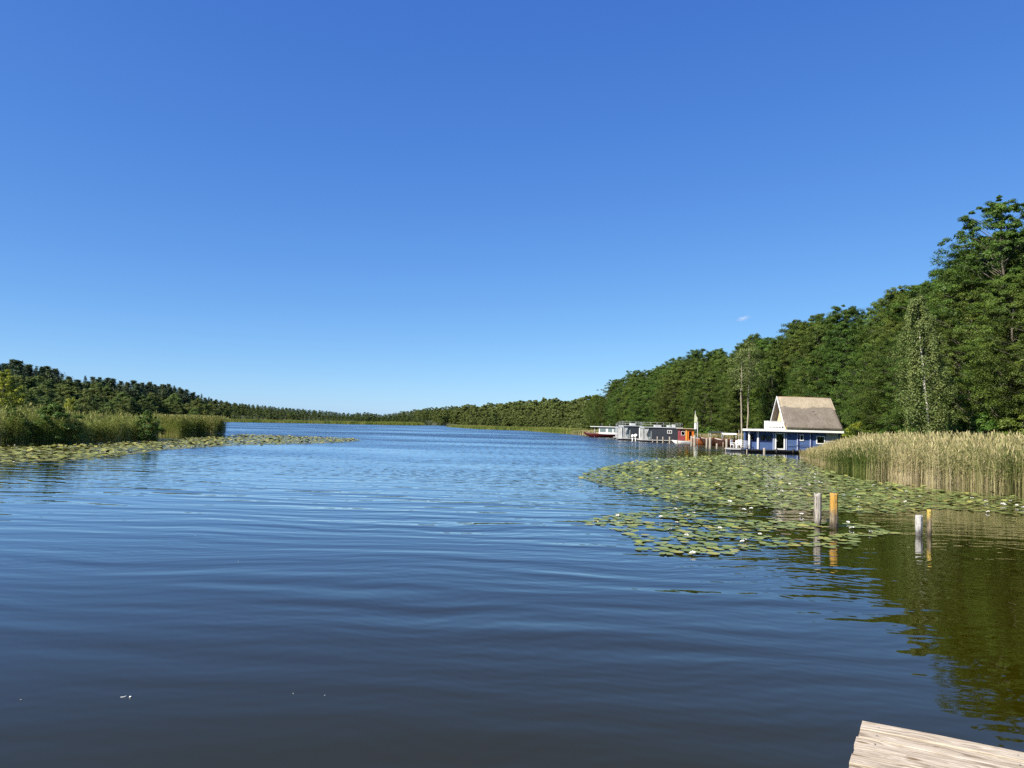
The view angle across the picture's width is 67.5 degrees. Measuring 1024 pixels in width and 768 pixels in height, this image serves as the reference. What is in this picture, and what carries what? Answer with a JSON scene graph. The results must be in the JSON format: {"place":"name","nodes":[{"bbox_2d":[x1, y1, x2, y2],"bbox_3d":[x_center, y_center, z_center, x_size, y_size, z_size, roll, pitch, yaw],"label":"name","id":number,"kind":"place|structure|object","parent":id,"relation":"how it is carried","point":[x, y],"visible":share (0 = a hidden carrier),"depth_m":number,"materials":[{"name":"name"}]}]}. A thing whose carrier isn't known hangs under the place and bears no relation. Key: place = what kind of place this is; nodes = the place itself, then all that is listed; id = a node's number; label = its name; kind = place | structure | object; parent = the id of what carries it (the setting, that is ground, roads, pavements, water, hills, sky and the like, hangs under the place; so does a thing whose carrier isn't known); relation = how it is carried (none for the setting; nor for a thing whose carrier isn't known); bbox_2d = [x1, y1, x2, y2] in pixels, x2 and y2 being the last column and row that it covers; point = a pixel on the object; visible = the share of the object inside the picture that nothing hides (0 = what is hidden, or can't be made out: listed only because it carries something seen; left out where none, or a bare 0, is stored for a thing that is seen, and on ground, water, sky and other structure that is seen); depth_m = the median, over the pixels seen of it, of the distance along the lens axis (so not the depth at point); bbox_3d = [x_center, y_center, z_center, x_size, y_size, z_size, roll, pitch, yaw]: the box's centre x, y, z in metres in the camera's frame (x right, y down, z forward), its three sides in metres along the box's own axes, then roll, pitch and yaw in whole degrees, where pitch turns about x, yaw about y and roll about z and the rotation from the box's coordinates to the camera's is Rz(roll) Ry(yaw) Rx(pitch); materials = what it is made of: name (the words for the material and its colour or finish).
{"place":"outdoors","nodes":[
{"label":"outdoors","id":0,"kind":"place"},
{"bbox_2d":[0,434,360,463],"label":"lily pad field","id":1,"kind":"structure","parent":0,"point":[135,446],"depth_m":61.31,"materials":[{"name":"plant"}]},
{"bbox_2d":[182,406,527,430],"bbox_3d":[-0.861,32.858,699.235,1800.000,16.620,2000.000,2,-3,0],"label":"lake shore terrain","id":2,"kind":"structure","parent":0,"point":[433,424],"depth_m":438.91,"materials":[{"name":"plant"}]},
{"bbox_2d":[0,369,29,409],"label":"yellow leaved tree","id":3,"kind":"object","parent":2,"relation":"on","point":[10,390],"visible":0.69,"depth_m":117.51,"materials":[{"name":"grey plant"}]},
{"bbox_2d":[3,360,34,382],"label":"pine tree","id":4,"kind":"object","parent":2,"relation":"on","point":[17,367],"visible":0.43,"depth_m":279.72,"materials":[{"name":"green plant"}]},
{"bbox_2d":[15,391,46,409],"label":"hillside tree","id":5,"kind":"object","parent":2,"relation":"on","point":[30,395],"visible":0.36,"depth_m":215.17,"materials":[{"name":"green plant"}]},
{"bbox_2d":[50,384,77,402],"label":"hillside tree","id":6,"kind":"object","parent":2,"relation":"on","point":[67,390],"visible":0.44,"depth_m":276.80,"materials":[{"name":"green plant"}]},
{"bbox_2d":[76,397,92,417],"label":"hillside tree","id":7,"kind":"object","parent":2,"relation":"on","point":[86,407],"visible":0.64,"depth_m":266.02,"materials":[{"name":"green plant"}]},
{"bbox_2d":[121,398,139,417],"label":"hillside tree","id":8,"kind":"object","parent":2,"relation":"on","point":[130,404],"visible":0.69,"depth_m":296.10,"materials":[{"name":"green plant"}]},
{"bbox_2d":[145,392,167,412],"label":"hillside tree","id":9,"kind":"object","parent":2,"relation":"on","point":[158,400],"visible":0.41,"depth_m":339.79,"materials":[{"name":"green plant"}]},
{"bbox_2d":[168,401,188,415],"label":"hillside tree","id":10,"kind":"object","parent":2,"relation":"on","point":[176,408],"visible":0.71,"depth_m":346.18,"materials":[{"name":"green plant"}]},
{"bbox_2d":[204,400,228,416],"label":"hillside tree","id":11,"kind":"object","parent":2,"relation":"on","point":[214,402],"visible":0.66,"depth_m":374.35,"materials":[{"name":"green plant"}]},
{"bbox_2d":[225,418,424,425],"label":"shore reeds","id":12,"kind":"object","parent":2,"relation":"on","point":[327,422],"visible":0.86,"depth_m":402.36,"materials":[{"name":"plant"}]},
{"bbox_2d":[222,403,431,424],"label":"woodland","id":13,"kind":"object","parent":2,"relation":"on","point":[241,409],"visible":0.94,"depth_m":446.04,"materials":[{"name":"green plant"}]},
{"bbox_2d":[389,394,602,429],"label":"woodland","id":14,"kind":"object","parent":2,"relation":"on","point":[553,412],"visible":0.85,"depth_m":411.77,"materials":[{"name":"green plant"}]},
{"bbox_2d":[445,425,588,433],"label":"shore reeds","id":15,"kind":"object","parent":2,"relation":"on","point":[564,430],"visible":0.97,"depth_m":297.85,"materials":[{"name":"plant"}]},
{"bbox_2d":[579,396,602,430],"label":"alder tree","id":16,"kind":"object","parent":2,"relation":"on","point":[591,400],"visible":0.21,"depth_m":223.16,"materials":[{"name":"green plant"}]},
{"bbox_2d":[579,397,605,429],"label":"alder tree","id":17,"kind":"object","parent":2,"relation":"on","point":[589,415],"visible":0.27,"depth_m":216.48,"materials":[{"name":"green plant"}]},
{"bbox_2d":[588,397,606,430],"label":"alder tree","id":18,"kind":"object","parent":2,"relation":"on","point":[598,401],"visible":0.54,"depth_m":211.78,"materials":[{"name":"green plant"}]},
{"bbox_2d":[591,390,614,426],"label":"alder tree","id":19,"kind":"object","parent":2,"relation":"on","point":[603,403],"visible":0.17,"depth_m":207.80,"materials":[{"name":"green plant"}]},
{"bbox_2d":[604,387,633,427],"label":"alder tree","id":20,"kind":"object","parent":2,"relation":"on","point":[614,401],"visible":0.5,"depth_m":196.25,"materials":[{"name":"green plant"}]},
{"bbox_2d":[608,382,649,426],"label":"alder tree","id":21,"kind":"object","parent":2,"relation":"on","point":[625,394],"visible":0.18,"depth_m":191.16,"materials":[{"name":"green plant"}]},
{"bbox_2d":[610,382,652,426],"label":"alder tree","id":22,"kind":"object","parent":2,"relation":"on","point":[629,388],"visible":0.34,"depth_m":186.70,"materials":[{"name":"green plant"}]},
{"bbox_2d":[620,380,659,426],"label":"alder tree","id":23,"kind":"object","parent":2,"relation":"on","point":[637,399],"visible":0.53,"depth_m":179.50,"materials":[{"name":"green plant"}]},
{"bbox_2d":[635,382,670,424],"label":"alder tree","id":24,"kind":"object","parent":2,"relation":"on","point":[656,385],"visible":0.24,"depth_m":175.83,"materials":[{"name":"green plant"}]},
{"bbox_2d":[645,379,692,426],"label":"alder tree","id":25,"kind":"object","parent":2,"relation":"on","point":[667,407],"visible":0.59,"depth_m":163.91,"materials":[{"name":"green plant"}]},
{"bbox_2d":[654,364,689,416],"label":"alder tree","id":26,"kind":"object","parent":2,"relation":"on","point":[674,368],"visible":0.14,"depth_m":175.23,"materials":[{"name":"green plant"}]},
{"bbox_2d":[653,358,702,426],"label":"alder tree","id":27,"kind":"object","parent":2,"relation":"on","point":[685,365],"visible":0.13,"depth_m":170.39,"materials":[{"name":"green plant"}]},
{"bbox_2d":[667,374,702,429],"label":"alder tree","id":28,"kind":"object","parent":2,"relation":"on","point":[683,381],"visible":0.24,"depth_m":161.16,"materials":[{"name":"green plant"}]},
{"bbox_2d":[666,348,715,372],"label":"alder tree","id":29,"kind":"object","parent":2,"relation":"on","point":[696,354],"visible":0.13,"depth_m":183.00,"materials":[{"name":"green plant"}]},
{"bbox_2d":[674,371,710,433],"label":"alder tree","id":30,"kind":"object","parent":2,"relation":"on","point":[694,377],"visible":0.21,"depth_m":155.91,"materials":[{"name":"green plant"}]},
{"bbox_2d":[675,360,710,417],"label":"alder tree","id":31,"kind":"object","parent":2,"relation":"on","point":[699,367],"visible":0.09,"depth_m":165.18,"materials":[{"name":"green plant"}]},
{"bbox_2d":[678,375,722,432],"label":"alder tree","id":32,"kind":"object","parent":2,"relation":"on","point":[697,386],"visible":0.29,"depth_m":150.46,"materials":[{"name":"green plant"}]},
{"bbox_2d":[688,371,725,433],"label":"alder tree","id":33,"kind":"object","parent":2,"relation":"on","point":[708,389],"visible":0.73,"depth_m":144.91,"materials":[{"name":"green plant"}]},
{"bbox_2d":[700,356,735,417],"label":"alder tree","id":34,"kind":"object","parent":2,"relation":"on","point":[718,366],"visible":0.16,"depth_m":154.96,"materials":[{"name":"green plant"}]},
{"bbox_2d":[710,371,756,435],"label":"alder tree","id":35,"kind":"object","parent":2,"relation":"on","point":[722,403],"visible":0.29,"depth_m":138.05,"materials":[{"name":"green plant"}]},
{"bbox_2d":[714,338,754,384],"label":"alder tree","id":36,"kind":"object","parent":2,"relation":"on","point":[738,347],"visible":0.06,"depth_m":152.14,"materials":[{"name":"green plant"}]},
{"bbox_2d":[721,348,757,446],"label":"bare stemmed tree","id":37,"kind":"object","parent":2,"relation":"on","point":[740,354],"visible":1,"depth_m":116.31,"materials":[{"name":"green plant"}]},
{"bbox_2d":[713,373,766,436],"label":"alder tree","id":38,"kind":"object","parent":2,"relation":"on","point":[730,408],"visible":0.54,"depth_m":132.73,"materials":[{"name":"green plant"}]},
{"bbox_2d":[730,342,766,428],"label":"bare stemmed tree","id":39,"kind":"object","parent":2,"relation":"on","point":[749,349],"visible":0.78,"depth_m":118.19,"materials":[{"name":"green plant"}]},
{"bbox_2d":[719,350,780,427],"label":"alder tree","id":40,"kind":"object","parent":2,"relation":"on","point":[761,351],"visible":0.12,"depth_m":136.51,"materials":[{"name":"green plant"}]},
{"bbox_2d":[734,338,769,410],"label":"alder tree","id":41,"kind":"object","parent":2,"relation":"on","point":[761,344],"visible":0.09,"depth_m":146.56,"materials":[{"name":"green plant"}]},
{"bbox_2d":[737,358,780,433],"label":"alder tree","id":42,"kind":"object","parent":2,"relation":"on","point":[753,392],"visible":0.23,"depth_m":128.60,"materials":[{"name":"green plant"}]},
{"bbox_2d":[740,335,798,422],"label":"alder tree","id":43,"kind":"object","parent":2,"relation":"on","point":[775,345],"visible":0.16,"depth_m":132.44,"materials":[{"name":"green plant"}]},
{"bbox_2d":[750,356,790,428],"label":"alder tree","id":44,"kind":"object","parent":2,"relation":"on","point":[773,364],"visible":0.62,"depth_m":123.61,"materials":[{"name":"green plant"}]},
{"bbox_2d":[746,337,812,407],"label":"alder tree","id":45,"kind":"object","parent":2,"relation":"on","point":[792,343],"visible":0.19,"depth_m":127.83,"materials":[{"name":"green plant"}]},
{"bbox_2d":[769,319,806,345],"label":"alder tree","id":46,"kind":"object","parent":2,"relation":"on","point":[788,326],"visible":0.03,"depth_m":149.35,"materials":[{"name":"green plant"}]},
{"bbox_2d":[754,323,827,404],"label":"alder tree","id":47,"kind":"object","parent":2,"relation":"on","point":[803,331],"visible":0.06,"depth_m":131.44,"materials":[{"name":"green plant"}]},
{"bbox_2d":[769,358,826,429],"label":"alder tree","id":48,"kind":"object","parent":2,"relation":"on","point":[792,379],"visible":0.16,"depth_m":116.46,"materials":[{"name":"green plant"}]},
{"bbox_2d":[786,353,840,430],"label":"alder tree","id":49,"kind":"object","parent":2,"relation":"on","point":[810,361],"visible":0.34,"depth_m":111.67,"materials":[{"name":"green plant"}]},
{"bbox_2d":[787,326,847,429],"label":"alder tree","id":50,"kind":"object","parent":2,"relation":"on","point":[811,346],"visible":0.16,"depth_m":122.33,"materials":[{"name":"green plant"}]},
{"bbox_2d":[794,337,863,438],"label":"alder tree","id":51,"kind":"object","parent":2,"relation":"on","point":[837,354],"visible":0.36,"depth_m":107.60,"materials":[{"name":"green plant"}]},
{"bbox_2d":[804,322,862,430],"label":"alder tree","id":52,"kind":"object","parent":2,"relation":"on","point":[835,333],"visible":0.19,"depth_m":116.42,"materials":[{"name":"green plant"}]},
{"bbox_2d":[801,304,866,360],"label":"alder tree","id":53,"kind":"object","parent":2,"relation":"on","point":[851,312],"visible":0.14,"depth_m":132.21,"materials":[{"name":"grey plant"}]},
{"bbox_2d":[830,344,875,434],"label":"alder tree","id":54,"kind":"object","parent":2,"relation":"on","point":[842,392],"visible":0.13,"depth_m":101.60,"materials":[{"name":"green plant"}]},
{"bbox_2d":[830,319,876,426],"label":"alder tree","id":55,"kind":"object","parent":2,"relation":"on","point":[870,322],"visible":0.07,"depth_m":111.07,"materials":[{"name":"green plant"}]},
{"bbox_2d":[825,343,889,435],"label":"alder tree","id":56,"kind":"object","parent":2,"relation":"on","point":[853,409],"visible":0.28,"depth_m":97.45,"materials":[{"name":"green plant"}]},
{"bbox_2d":[846,422,882,437],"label":"shore bush","id":57,"kind":"object","parent":2,"relation":"on","point":[864,427],"visible":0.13,"depth_m":86.00,"materials":[{"name":"green plant"}]},
{"bbox_2d":[850,295,891,342],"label":"alder tree","id":58,"kind":"object","parent":2,"relation":"on","point":[869,316],"visible":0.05,"depth_m":126.08,"materials":[{"name":"green plant"}]},
{"bbox_2d":[851,309,900,404],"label":"alder tree","id":59,"kind":"object","parent":2,"relation":"on","point":[882,315],"visible":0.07,"depth_m":106.70,"materials":[{"name":"green plant"}]},
{"bbox_2d":[842,331,912,436],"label":"alder tree","id":60,"kind":"object","parent":2,"relation":"on","point":[887,342],"visible":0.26,"depth_m":81.45,"materials":[{"name":"green plant"}]},
{"bbox_2d":[849,320,905,431],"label":"alder tree","id":61,"kind":"object","parent":2,"relation":"on","point":[890,325],"visible":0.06,"depth_m":90.46,"materials":[{"name":"green plant"}]},
{"bbox_2d":[849,322,906,432],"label":"alder tree","id":62,"kind":"object","parent":2,"relation":"on","point":[896,329],"visible":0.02,"depth_m":85.86,"materials":[{"name":"green plant"}]},
{"bbox_2d":[853,294,909,419],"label":"alder tree","id":63,"kind":"object","parent":2,"relation":"on","point":[900,299],"visible":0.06,"depth_m":99.67,"materials":[{"name":"green plant"}]},
{"bbox_2d":[857,285,905,344],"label":"alder tree","id":64,"kind":"object","parent":2,"relation":"on","point":[890,294],"visible":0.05,"depth_m":114.70,"materials":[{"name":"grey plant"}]},
{"bbox_2d":[853,319,967,433],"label":"alder tree","id":65,"kind":"object","parent":2,"relation":"on","point":[894,416],"visible":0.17,"depth_m":75.95,"materials":[{"name":"green plant"}]},
{"bbox_2d":[875,279,954,384],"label":"alder tree","id":66,"kind":"object","parent":2,"relation":"on","point":[915,289],"visible":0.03,"depth_m":94.92,"materials":[{"name":"green plant"}]},
{"bbox_2d":[886,293,962,439],"bbox_3d":[30.663,-0.287,57.218,4.326,13.091,5.345,2,-3,0],"label":"birch tree","id":67,"kind":"object","parent":2,"relation":"on","point":[920,311],"visible":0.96,"depth_m":56.69,"materials":[{"name":"green plant"}]},
{"bbox_2d":[880,304,989,433],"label":"alder tree","id":68,"kind":"object","parent":2,"relation":"on","point":[887,387],"visible":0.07,"depth_m":71.71,"materials":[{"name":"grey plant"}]},
{"bbox_2d":[913,264,977,413],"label":"alder tree","id":69,"kind":"object","parent":2,"relation":"on","point":[930,289],"visible":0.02,"depth_m":80.67,"materials":[{"name":"green plant"}]},
{"bbox_2d":[880,236,1015,421],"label":"alder tree","id":70,"kind":"object","parent":2,"relation":"on","point":[944,275],"visible":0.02,"depth_m":75.29,"materials":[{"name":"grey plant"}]},
{"bbox_2d":[939,418,975,434],"bbox_3d":[36.411,4.717,61.639,4.752,4.078,5.654,3,-3,-26],"label":"shore bush","id":71,"kind":"object","parent":2,"relation":"on","point":[960,421],"visible":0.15,"depth_m":61.55,"materials":[{"name":"green plant"}]},
{"bbox_2d":[898,272,1022,435],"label":"alder tree","id":72,"kind":"object","parent":2,"relation":"on","point":[967,286],"visible":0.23,"depth_m":66.04,"materials":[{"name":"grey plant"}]},
{"bbox_2d":[906,195,1023,362],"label":"alder tree","id":73,"kind":"object","parent":2,"relation":"on","point":[995,210],"visible":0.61,"depth_m":66.07,"materials":[{"name":"green plant"}]},
{"bbox_2d":[928,273,1023,445],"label":"alder tree","id":74,"kind":"object","parent":2,"relation":"on","point":[989,300],"visible":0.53,"depth_m":60.40,"materials":[{"name":"green plant"}]},
{"bbox_2d":[930,246,1023,434],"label":"alder tree","id":75,"kind":"object","parent":2,"relation":"on","point":[1018,260],"visible":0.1,"depth_m":67.32,"materials":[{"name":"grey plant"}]},
{"bbox_2d":[942,275,1023,437],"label":"alder tree","id":76,"kind":"object","parent":2,"relation":"on","point":[1000,390],"visible":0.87,"depth_m":56.10,"materials":[{"name":"green plant"}]},
{"bbox_2d":[943,411,1023,439],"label":"shore bush","id":77,"kind":"object","parent":2,"relation":"on","point":[986,427],"visible":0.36,"depth_m":58.52,"materials":[{"name":"green plant"}]},
{"bbox_2d":[944,236,1023,413],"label":"alder tree","id":78,"kind":"object","parent":2,"relation":"on","point":[1007,238],"visible":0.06,"depth_m":70.42,"materials":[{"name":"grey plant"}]},
{"bbox_2d":[955,270,1023,425],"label":"alder tree","id":79,"kind":"object","parent":2,"relation":"on","point":[1003,337],"visible":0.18,"depth_m":61.65,"materials":[{"name":"green plant"}]},
{"bbox_2d":[988,409,1023,440],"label":"shore bush","id":80,"kind":"object","parent":2,"relation":"on","point":[1006,422],"visible":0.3,"depth_m":55.35,"materials":[{"name":"green plant"}]},
{"bbox_2d":[0,422,1023,767],"bbox_3d":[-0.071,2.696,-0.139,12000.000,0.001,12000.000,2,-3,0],"label":"lake water","id":81,"kind":"structure","parent":0,"point":[410,596],"depth_m":11.03,"materials":[{"name":"blue liquid"}]},
{"bbox_2d":[1,405,42,444],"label":"willow bush","id":82,"kind":"object","parent":81,"relation":"on","point":[8,412],"visible":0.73,"depth_m":59.45,"materials":[{"name":"green plant"}]},
{"bbox_2d":[18,401,86,443],"bbox_3d":[-37.364,3.160,62.275,5.260,3.578,4.604,2,-3,0],"label":"willow bush","id":83,"kind":"object","parent":81,"relation":"on","point":[53,408],"visible":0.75,"depth_m":62.02,"materials":[{"name":"green plant"}]},
{"bbox_2d":[0,398,161,445],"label":"reed bed","id":84,"kind":"object","parent":81,"relation":"in","point":[112,428],"visible":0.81,"depth_m":64.42,"materials":[{"name":"plant"}]},
{"bbox_2d":[133,410,170,440],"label":"willow bush","id":85,"kind":"object","parent":81,"relation":"on","point":[149,419],"visible":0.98,"depth_m":75.49,"materials":[{"name":"green plant"}]},
{"bbox_2d":[156,414,228,436],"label":"reed bed","id":86,"kind":"object","parent":81,"relation":"in","point":[183,425],"visible":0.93,"depth_m":95.22,"materials":[{"name":"plant"}]},
{"bbox_2d":[584,424,619,437],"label":"cabin boat","id":87,"kind":"object","parent":81,"relation":"on","point":[605,431],"visible":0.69,"depth_m":179.63,"materials":[{"name":"white paint"}]},
{"bbox_2d":[618,421,641,440],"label":"grey houseboat","id":88,"kind":"object","parent":81,"relation":"on","point":[629,430],"visible":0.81,"depth_m":149.44,"materials":[{"name":"metal"}]},
{"bbox_2d":[637,422,678,442],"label":"grey houseboat","id":89,"kind":"object","parent":81,"relation":"on","point":[659,431],"visible":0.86,"depth_m":138.87,"materials":[{"name":"metal"}]},
{"bbox_2d":[676,428,693,440],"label":"orange cabin boat","id":90,"kind":"object","parent":81,"relation":"on","point":[685,434],"visible":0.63,"depth_m":135.64,"materials":[{"name":"brown wood"}]},
{"bbox_2d":[694,433,743,445],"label":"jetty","id":91,"kind":"object","parent":81,"relation":"on","point":[732,436],"visible":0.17,"depth_m":127.70,"materials":[{"name":"wood"}]},
{"bbox_2d":[713,433,740,446],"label":"wooden boat","id":92,"kind":"object","parent":81,"relation":"on","point":[718,441],"visible":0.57,"depth_m":120.28,"materials":[{"name":"brown wood"}]},
{"bbox_2d":[741,396,843,453],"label":"thatched houseboat","id":93,"kind":"object","parent":81,"relation":"on","point":[789,413],"visible":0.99,"depth_m":89.88,"materials":[{"name":"blue paint"}]},
{"bbox_2d":[775,433,784,449],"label":"door","id":94,"kind":"structure","parent":93,"relation":"in","point":[779,437],"depth_m":89.79,"materials":[{"name":"white paint"}]},
{"bbox_2d":[578,454,1023,554],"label":"lily pad field","id":95,"kind":"structure","parent":81,"relation":"on","point":[639,482],"depth_m":35.88,"materials":[{"name":"plant"}]},
{"bbox_2d":[814,492,821,525],"bbox_3d":[8.743,4.034,21.926,0.214,1.858,0.226,-1,-4,36],"label":"wooden post","id":96,"kind":"object","parent":81,"relation":"in","point":[817,508],"visible":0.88,"depth_m":21.87,"materials":[{"name":"wood"}]},
{"bbox_2d":[829,493,837,527],"bbox_3d":[9.134,4.029,21.752,0.239,1.868,0.245,4,-4,-37],"label":"wooden post","id":97,"kind":"object","parent":81,"relation":"in","point":[833,518],"visible":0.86,"depth_m":21.68,"materials":[{"name":"wood"}]},
{"bbox_2d":[799,429,1023,489],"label":"reed bed","id":98,"kind":"object","parent":81,"relation":"in","point":[946,457],"visible":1,"depth_m":45.02,"materials":[{"name":"beige plant"}]},
{"bbox_2d":[915,515,922,535],"bbox_3d":[10.880,4.218,20.494,0.180,1.454,0.186,4,-4,-36],"label":"wooden post","id":99,"kind":"object","parent":81,"relation":"in","point":[918,524],"visible":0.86,"depth_m":20.45,"materials":[{"name":"wood"}]},
{"bbox_2d":[849,721,1023,767],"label":"landing stage","id":100,"kind":"object","parent":81,"relation":"in","point":[876,745],"visible":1,"depth_m":4.48,"materials":[{"name":"brown wood"}]},
{"bbox_2d":[0,0,1023,415],"label":"sky","id":101,"kind":"structure","parent":0,"point":[381,207],"materials":[{"name":"blue"}]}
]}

